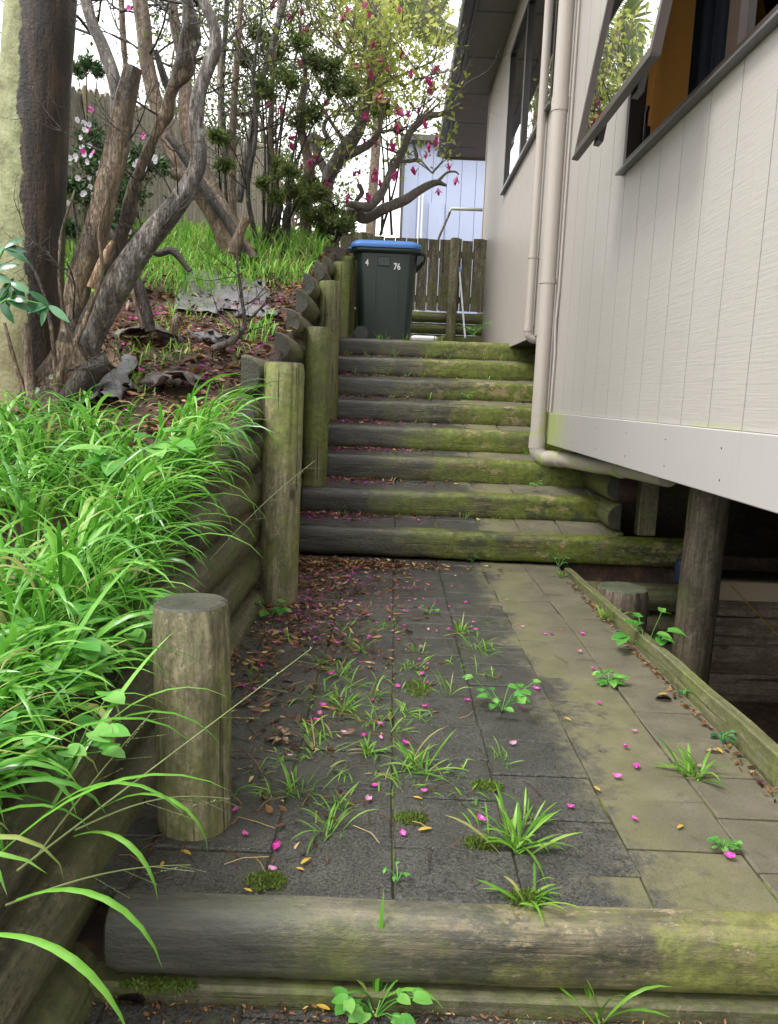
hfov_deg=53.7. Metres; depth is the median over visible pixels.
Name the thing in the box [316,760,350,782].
grass tuft
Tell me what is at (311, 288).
wall log
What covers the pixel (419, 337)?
plastic tub
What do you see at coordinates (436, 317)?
wall log
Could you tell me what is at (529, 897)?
moss pad
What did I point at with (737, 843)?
weed
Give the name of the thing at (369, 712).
grass tuft
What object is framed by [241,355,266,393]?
wall log
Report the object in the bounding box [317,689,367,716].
grass tuft
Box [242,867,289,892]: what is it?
moss pad
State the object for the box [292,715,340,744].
grass tuft
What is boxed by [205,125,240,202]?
juniper
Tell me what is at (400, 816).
moss pad
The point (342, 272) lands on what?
retaining post
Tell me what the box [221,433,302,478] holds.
wall log
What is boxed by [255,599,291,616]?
weed
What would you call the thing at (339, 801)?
grass tuft
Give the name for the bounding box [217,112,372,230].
distant tree
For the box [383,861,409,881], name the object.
weed
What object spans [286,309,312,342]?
wall log
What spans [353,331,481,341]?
wall log
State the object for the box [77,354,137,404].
weed mat
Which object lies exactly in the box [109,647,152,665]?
weed
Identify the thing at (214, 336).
weed mat fabric
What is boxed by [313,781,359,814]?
grass tuft
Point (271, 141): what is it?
slender tree
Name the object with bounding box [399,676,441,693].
grass tuft
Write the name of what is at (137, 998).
dead leaf
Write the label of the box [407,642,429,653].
grass tuft
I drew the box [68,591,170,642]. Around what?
weed
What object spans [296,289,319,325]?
wall log
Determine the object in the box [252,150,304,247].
juniper
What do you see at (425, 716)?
grass tuft
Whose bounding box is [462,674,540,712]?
weed
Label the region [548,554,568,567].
weed
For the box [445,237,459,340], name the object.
fence post
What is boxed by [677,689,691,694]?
weed
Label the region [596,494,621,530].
side log
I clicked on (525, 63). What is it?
window
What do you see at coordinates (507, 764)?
grass tuft
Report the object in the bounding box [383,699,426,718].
grass tuft
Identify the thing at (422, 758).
grass tuft
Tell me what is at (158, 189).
side fence
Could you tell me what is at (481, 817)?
petal
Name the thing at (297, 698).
grass tuft
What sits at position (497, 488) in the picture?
path
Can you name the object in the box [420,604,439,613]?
weed
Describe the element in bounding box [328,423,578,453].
step log
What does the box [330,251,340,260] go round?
wall log
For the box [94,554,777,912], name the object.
path
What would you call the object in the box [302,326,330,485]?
retaining post
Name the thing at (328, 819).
grass tuft
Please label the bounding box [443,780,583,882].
grass tuft
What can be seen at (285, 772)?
grass tuft
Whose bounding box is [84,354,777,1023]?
path litter
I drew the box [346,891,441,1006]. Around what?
grass tuft
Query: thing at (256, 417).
wall log
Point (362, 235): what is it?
fence post
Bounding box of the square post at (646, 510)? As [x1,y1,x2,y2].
[634,481,659,535]
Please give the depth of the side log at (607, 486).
5.57 m
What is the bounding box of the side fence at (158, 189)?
[65,85,281,245]
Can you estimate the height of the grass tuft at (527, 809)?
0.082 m
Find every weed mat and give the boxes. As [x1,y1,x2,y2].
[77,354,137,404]
[111,324,186,343]
[138,370,205,394]
[174,269,278,316]
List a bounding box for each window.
[500,0,558,195]
[572,0,777,175]
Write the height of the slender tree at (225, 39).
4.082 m
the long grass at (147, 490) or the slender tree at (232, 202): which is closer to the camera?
the long grass at (147, 490)
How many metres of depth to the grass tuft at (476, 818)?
2.06 m
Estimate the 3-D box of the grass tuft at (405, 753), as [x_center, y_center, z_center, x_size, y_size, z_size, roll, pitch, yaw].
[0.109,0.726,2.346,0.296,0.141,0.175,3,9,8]
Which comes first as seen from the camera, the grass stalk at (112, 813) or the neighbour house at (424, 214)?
the grass stalk at (112, 813)
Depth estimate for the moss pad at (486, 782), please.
2.25 m
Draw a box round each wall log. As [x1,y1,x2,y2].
[0,546,261,930]
[0,580,264,1023]
[25,941,98,1023]
[88,474,301,697]
[172,449,302,558]
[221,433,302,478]
[235,394,263,431]
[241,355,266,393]
[274,332,304,363]
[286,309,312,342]
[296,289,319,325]
[303,272,320,305]
[314,261,330,281]
[324,256,334,279]
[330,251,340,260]
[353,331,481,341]
[354,309,482,324]
[354,320,481,335]
[586,581,678,613]
[646,613,674,641]
[662,642,671,652]
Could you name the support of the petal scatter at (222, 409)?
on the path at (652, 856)
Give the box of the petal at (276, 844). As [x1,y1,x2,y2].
[272,839,279,849]
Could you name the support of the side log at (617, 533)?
on the ground at (752, 540)
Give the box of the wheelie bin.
[348,240,425,339]
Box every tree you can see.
[0,0,76,406]
[0,0,276,413]
[0,0,307,265]
[115,0,340,219]
[120,6,231,124]
[133,0,318,198]
[153,0,299,155]
[161,0,360,236]
[172,0,365,242]
[199,0,341,202]
[206,68,331,180]
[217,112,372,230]
[221,0,404,237]
[324,0,456,239]
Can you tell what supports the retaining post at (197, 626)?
on the path at (652, 856)
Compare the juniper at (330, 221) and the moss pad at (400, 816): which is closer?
the moss pad at (400, 816)
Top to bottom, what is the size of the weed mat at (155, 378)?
0.128 m
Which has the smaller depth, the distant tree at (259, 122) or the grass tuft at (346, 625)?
the grass tuft at (346, 625)
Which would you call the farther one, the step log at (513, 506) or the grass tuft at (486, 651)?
the step log at (513, 506)
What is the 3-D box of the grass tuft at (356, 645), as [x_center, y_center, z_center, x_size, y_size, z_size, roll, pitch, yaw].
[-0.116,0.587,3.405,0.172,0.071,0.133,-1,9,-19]
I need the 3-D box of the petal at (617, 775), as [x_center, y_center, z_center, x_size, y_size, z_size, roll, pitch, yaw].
[0.692,0.800,2.334,0.028,0.011,0.021,4,16,15]
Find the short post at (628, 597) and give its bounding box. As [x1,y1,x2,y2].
[597,582,648,631]
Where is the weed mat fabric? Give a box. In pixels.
[184,329,234,346]
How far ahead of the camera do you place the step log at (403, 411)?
6.99 m
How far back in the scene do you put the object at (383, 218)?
10.12 m
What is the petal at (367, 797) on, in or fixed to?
on the path at (652, 856)
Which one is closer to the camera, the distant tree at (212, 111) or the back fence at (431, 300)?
the back fence at (431, 300)
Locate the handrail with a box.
[438,207,482,239]
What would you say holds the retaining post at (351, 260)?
on the path
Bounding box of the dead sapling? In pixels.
[109,229,191,334]
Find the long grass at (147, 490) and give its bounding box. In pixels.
[0,370,291,812]
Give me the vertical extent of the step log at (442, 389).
0.210 m
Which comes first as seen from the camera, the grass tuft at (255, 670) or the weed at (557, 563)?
the grass tuft at (255, 670)
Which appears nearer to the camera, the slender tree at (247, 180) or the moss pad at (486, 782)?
the moss pad at (486, 782)
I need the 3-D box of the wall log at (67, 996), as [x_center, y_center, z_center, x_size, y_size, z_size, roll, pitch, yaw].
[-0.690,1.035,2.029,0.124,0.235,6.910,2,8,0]
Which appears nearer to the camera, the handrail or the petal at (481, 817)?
the petal at (481, 817)
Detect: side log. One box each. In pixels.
[581,471,620,500]
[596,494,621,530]
[608,527,622,535]
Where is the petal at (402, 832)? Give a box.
[400,829,405,834]
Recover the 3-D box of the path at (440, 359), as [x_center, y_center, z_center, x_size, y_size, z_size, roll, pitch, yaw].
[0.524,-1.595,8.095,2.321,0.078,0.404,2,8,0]
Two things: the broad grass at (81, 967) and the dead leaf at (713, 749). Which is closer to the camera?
the broad grass at (81, 967)
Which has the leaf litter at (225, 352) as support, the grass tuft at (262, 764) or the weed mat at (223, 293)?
the weed mat at (223, 293)
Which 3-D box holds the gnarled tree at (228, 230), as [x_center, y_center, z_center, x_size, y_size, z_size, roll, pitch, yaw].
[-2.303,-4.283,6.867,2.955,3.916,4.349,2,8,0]
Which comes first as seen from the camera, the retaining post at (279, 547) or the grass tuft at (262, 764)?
the grass tuft at (262, 764)
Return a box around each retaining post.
[152,593,231,840]
[259,361,304,607]
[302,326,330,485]
[318,280,340,421]
[332,261,349,336]
[340,255,355,336]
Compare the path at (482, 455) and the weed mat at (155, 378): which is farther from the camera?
the path at (482, 455)
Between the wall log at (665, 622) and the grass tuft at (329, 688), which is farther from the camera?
the wall log at (665, 622)
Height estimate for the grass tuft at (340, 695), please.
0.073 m
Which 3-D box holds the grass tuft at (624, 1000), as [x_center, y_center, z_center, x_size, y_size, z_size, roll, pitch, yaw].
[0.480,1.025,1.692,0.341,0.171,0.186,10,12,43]
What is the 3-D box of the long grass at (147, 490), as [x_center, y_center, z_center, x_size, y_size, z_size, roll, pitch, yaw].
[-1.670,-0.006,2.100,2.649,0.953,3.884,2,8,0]
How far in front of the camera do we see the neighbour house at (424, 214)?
18.10 m
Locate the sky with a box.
[0,0,461,244]
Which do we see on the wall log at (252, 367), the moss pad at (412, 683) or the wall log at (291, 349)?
the wall log at (291, 349)
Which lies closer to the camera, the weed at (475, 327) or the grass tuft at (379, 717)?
the grass tuft at (379, 717)
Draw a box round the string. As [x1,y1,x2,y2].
[731,585,777,634]
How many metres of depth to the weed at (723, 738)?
2.63 m
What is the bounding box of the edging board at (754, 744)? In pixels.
[564,568,777,791]
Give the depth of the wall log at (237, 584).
1.73 m
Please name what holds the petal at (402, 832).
on the path at (652, 856)
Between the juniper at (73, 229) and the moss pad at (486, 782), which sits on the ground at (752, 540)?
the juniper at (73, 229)
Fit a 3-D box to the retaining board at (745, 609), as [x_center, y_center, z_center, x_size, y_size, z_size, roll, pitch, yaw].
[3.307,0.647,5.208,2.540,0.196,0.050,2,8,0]
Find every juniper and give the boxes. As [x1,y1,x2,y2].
[66,171,107,277]
[73,47,105,225]
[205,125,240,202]
[228,18,362,249]
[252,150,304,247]
[291,164,361,242]
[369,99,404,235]
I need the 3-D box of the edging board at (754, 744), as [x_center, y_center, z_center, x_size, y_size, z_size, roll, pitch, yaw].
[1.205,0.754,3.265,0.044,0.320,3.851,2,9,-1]
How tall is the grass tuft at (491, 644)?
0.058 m
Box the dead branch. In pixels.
[163,245,298,360]
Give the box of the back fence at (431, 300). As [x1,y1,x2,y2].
[285,230,486,311]
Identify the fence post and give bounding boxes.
[355,232,367,328]
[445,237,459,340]
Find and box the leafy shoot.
[0,238,69,325]
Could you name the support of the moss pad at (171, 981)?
on the step footing
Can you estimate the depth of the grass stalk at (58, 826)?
1.54 m
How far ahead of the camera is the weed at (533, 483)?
5.93 m
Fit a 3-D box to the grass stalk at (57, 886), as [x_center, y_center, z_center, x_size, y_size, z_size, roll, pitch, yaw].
[-0.508,0.699,1.438,0.036,0.151,0.414,10,11,41]
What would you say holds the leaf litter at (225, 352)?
on the ground at (752, 540)
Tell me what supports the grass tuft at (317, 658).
on the path at (652, 856)
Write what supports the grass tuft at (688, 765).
on the path at (652, 856)
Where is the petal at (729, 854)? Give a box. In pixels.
[724,851,734,857]
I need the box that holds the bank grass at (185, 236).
[5,212,339,413]
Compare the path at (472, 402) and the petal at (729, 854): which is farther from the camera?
the path at (472, 402)
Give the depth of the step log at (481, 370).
7.81 m
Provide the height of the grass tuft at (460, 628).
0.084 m
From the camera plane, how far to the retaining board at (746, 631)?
5.21 m
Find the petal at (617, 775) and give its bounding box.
[612,772,621,777]
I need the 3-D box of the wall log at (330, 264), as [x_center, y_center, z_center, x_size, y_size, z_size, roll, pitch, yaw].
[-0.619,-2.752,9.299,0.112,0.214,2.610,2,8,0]
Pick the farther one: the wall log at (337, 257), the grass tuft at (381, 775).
the wall log at (337, 257)
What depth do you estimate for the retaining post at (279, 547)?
4.00 m
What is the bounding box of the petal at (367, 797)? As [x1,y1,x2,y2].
[365,794,371,800]
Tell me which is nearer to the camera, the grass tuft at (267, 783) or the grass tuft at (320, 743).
the grass tuft at (267, 783)
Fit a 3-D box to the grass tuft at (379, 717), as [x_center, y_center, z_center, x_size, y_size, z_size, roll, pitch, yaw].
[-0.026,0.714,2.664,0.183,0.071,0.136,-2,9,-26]
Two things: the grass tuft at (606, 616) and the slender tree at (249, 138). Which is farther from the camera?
the slender tree at (249, 138)
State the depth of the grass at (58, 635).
1.70 m
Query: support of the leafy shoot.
on the ground at (752, 540)
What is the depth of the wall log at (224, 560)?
2.99 m
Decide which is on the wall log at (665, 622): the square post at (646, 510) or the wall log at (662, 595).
the wall log at (662, 595)
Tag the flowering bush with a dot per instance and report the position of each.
(88, 164)
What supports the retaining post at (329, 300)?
on the path at (486, 427)
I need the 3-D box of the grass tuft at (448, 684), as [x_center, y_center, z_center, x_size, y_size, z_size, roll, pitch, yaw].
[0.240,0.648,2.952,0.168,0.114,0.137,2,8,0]
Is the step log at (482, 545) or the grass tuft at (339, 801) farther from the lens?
the step log at (482, 545)
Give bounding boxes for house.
[399,133,484,335]
[436,0,777,513]
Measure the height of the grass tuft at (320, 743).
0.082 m
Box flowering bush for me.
[67,4,172,244]
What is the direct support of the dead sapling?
on the ground at (752, 540)
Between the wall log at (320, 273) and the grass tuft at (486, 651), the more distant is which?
the wall log at (320, 273)
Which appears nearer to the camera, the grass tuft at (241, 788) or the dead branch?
the grass tuft at (241, 788)
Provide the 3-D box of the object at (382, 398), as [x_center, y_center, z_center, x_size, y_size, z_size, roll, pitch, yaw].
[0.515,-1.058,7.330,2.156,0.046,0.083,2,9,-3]
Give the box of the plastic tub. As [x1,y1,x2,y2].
[410,335,437,340]
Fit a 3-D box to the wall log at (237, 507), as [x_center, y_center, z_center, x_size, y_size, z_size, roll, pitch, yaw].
[-0.709,-0.514,6.828,0.113,0.214,8.160,2,8,0]
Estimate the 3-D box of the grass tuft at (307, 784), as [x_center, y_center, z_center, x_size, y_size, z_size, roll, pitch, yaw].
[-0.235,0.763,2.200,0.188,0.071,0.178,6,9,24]
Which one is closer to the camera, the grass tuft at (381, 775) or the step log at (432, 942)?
the step log at (432, 942)
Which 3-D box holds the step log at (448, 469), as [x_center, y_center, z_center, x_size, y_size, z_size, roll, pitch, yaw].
[0.486,-0.329,6.216,2.265,0.224,0.110,2,9,0]
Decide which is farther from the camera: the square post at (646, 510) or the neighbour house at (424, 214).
the neighbour house at (424, 214)
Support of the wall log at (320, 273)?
on the wall log at (311, 288)
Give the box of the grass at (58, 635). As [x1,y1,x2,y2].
[0,549,199,893]
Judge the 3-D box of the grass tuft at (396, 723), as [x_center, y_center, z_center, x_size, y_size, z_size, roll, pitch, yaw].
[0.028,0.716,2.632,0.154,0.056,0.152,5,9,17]
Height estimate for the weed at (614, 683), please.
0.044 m
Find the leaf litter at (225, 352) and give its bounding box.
[0,246,331,653]
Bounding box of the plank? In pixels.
[719,580,777,601]
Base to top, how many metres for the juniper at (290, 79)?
2.581 m
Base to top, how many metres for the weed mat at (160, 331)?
0.136 m
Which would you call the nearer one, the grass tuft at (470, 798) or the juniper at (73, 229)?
the grass tuft at (470, 798)
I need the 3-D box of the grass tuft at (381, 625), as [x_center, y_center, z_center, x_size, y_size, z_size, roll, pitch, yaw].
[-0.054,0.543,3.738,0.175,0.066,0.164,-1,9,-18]
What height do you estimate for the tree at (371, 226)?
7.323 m
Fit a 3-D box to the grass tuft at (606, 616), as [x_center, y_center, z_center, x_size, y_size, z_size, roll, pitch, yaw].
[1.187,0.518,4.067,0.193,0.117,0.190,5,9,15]
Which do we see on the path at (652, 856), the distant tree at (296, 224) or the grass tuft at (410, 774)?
the grass tuft at (410, 774)
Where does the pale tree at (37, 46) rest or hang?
on the ground at (752, 540)
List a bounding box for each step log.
[103,890,777,995]
[299,524,683,567]
[301,486,599,522]
[327,453,583,486]
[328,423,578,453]
[337,399,550,426]
[338,356,534,380]
[338,376,532,402]
[339,337,535,361]
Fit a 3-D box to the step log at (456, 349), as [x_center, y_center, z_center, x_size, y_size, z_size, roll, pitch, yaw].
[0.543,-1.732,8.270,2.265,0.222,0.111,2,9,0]
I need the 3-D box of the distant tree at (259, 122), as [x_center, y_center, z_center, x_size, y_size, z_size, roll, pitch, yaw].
[-2.786,-7.659,17.126,2.960,4.204,2.837,2,8,0]
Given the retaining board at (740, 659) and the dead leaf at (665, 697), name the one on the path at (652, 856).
the dead leaf at (665, 697)
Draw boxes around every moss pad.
[117,974,199,998]
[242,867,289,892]
[392,809,429,824]
[404,678,430,698]
[461,834,501,850]
[469,776,504,791]
[500,885,547,908]
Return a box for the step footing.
[89,961,777,1023]
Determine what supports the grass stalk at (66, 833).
on the ground at (752, 540)
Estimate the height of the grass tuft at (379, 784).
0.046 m
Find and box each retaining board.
[708,673,777,702]
[710,644,777,674]
[713,616,777,646]
[717,600,777,617]
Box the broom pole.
[458,267,465,337]
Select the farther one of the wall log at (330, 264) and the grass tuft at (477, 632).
the wall log at (330, 264)
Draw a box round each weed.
[0,615,121,695]
[0,689,130,776]
[64,427,211,475]
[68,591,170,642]
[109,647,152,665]
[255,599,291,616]
[331,980,432,1023]
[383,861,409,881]
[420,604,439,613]
[457,316,488,335]
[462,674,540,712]
[529,480,542,486]
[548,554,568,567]
[592,668,629,687]
[611,607,686,649]
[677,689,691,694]
[707,836,742,852]
[710,730,736,743]
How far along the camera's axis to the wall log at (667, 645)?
5.36 m
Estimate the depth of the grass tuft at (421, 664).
3.24 m
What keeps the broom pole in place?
on the path
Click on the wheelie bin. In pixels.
(387, 271)
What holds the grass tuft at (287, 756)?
on the path at (652, 856)
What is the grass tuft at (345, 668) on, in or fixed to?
on the path at (652, 856)
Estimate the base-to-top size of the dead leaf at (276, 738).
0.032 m
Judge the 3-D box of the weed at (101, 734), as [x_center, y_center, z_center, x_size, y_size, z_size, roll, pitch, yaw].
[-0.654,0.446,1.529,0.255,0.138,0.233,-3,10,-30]
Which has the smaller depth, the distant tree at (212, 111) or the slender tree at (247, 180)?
the slender tree at (247, 180)
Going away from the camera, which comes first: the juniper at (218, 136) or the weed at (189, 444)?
the weed at (189, 444)
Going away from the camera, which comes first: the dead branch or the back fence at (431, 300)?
the dead branch
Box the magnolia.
[200,0,520,246]
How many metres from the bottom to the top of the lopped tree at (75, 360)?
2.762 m
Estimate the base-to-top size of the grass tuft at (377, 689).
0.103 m
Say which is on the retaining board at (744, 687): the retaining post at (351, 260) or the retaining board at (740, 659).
the retaining board at (740, 659)
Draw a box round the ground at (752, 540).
[0,238,777,960]
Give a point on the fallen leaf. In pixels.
(323, 1006)
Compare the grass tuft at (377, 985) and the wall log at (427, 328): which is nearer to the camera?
the grass tuft at (377, 985)
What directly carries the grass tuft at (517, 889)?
on the path at (652, 856)
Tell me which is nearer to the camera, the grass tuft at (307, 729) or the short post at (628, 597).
the grass tuft at (307, 729)
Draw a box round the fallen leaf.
[317,1004,329,1009]
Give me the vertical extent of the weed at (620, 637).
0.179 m
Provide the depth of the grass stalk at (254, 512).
3.23 m
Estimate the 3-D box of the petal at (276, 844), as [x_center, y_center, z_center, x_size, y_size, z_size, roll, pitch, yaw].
[-0.279,0.826,1.907,0.019,0.010,0.026,7,26,11]
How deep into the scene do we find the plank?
5.11 m
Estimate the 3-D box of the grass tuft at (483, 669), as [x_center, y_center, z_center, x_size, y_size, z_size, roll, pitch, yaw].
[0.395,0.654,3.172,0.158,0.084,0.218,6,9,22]
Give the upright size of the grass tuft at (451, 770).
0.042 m
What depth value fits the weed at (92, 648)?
1.75 m
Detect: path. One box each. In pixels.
[85,1003,640,1023]
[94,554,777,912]
[300,509,614,535]
[301,477,600,498]
[328,447,533,460]
[329,419,529,431]
[338,374,533,383]
[338,395,531,406]
[339,354,534,363]
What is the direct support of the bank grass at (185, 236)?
on the ground at (752, 540)
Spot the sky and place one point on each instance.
(81, 42)
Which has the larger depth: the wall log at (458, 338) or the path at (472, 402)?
the wall log at (458, 338)
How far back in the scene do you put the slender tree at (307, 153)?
9.40 m
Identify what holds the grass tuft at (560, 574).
on the path at (652, 856)
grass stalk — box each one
[5,864,205,905]
[16,646,313,871]
[34,712,168,859]
[74,796,242,830]
[210,461,313,559]
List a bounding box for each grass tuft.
[231,779,255,802]
[239,751,285,773]
[241,660,266,682]
[248,776,301,798]
[260,746,311,762]
[266,760,314,796]
[275,765,347,802]
[277,682,317,707]
[289,795,376,852]
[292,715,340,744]
[299,715,367,754]
[304,650,332,665]
[307,679,342,702]
[307,685,376,707]
[309,787,358,810]
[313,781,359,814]
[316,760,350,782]
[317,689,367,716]
[320,657,356,680]
[327,618,361,630]
[337,693,390,726]
[340,666,377,691]
[345,635,380,652]
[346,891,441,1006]
[348,732,397,761]
[349,769,422,803]
[357,675,396,699]
[358,704,407,727]
[365,618,390,630]
[367,766,389,784]
[372,706,416,734]
[379,727,468,784]
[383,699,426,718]
[385,760,436,787]
[394,744,446,772]
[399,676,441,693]
[403,654,435,675]
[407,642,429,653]
[414,709,435,726]
[431,668,471,695]
[433,755,476,780]
[435,783,490,809]
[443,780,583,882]
[445,613,472,633]
[453,628,484,637]
[456,632,501,655]
[457,636,503,650]
[461,654,499,677]
[461,803,512,834]
[477,862,578,925]
[484,736,521,769]
[500,788,556,825]
[549,569,567,577]
[558,980,668,1023]
[595,603,628,621]
[655,737,735,784]
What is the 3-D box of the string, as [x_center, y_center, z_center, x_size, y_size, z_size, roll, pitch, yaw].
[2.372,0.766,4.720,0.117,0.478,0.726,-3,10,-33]
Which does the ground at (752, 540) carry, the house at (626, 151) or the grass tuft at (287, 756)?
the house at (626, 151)
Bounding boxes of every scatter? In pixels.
[9,263,469,625]
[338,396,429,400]
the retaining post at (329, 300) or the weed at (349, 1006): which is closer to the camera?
the weed at (349, 1006)
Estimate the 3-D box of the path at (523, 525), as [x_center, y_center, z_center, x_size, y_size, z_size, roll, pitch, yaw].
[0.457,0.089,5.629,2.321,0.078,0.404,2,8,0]
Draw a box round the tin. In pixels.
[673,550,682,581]
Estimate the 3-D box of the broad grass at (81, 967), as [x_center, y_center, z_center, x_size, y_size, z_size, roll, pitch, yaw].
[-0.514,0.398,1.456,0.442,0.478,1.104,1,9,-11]
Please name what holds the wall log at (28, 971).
on the wall log at (67, 996)
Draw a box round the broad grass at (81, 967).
[0,550,229,1023]
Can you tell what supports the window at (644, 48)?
in the house at (626, 151)
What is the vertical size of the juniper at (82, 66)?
2.424 m
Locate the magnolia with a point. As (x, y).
(385, 61)
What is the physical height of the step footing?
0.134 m
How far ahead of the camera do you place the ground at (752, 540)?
5.16 m
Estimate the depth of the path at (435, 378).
7.67 m
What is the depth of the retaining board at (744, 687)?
5.27 m
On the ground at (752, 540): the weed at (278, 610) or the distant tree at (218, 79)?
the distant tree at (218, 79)
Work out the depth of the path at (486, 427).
6.87 m
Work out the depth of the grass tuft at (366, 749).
2.44 m
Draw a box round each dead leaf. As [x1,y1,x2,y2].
[113,993,144,1003]
[269,726,297,744]
[655,695,671,700]
[704,748,719,751]
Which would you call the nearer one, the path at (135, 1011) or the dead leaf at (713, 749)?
the path at (135, 1011)
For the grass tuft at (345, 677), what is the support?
on the path at (652, 856)
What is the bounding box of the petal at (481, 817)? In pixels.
[477,813,485,820]
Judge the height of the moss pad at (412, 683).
0.034 m
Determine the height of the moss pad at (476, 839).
0.041 m

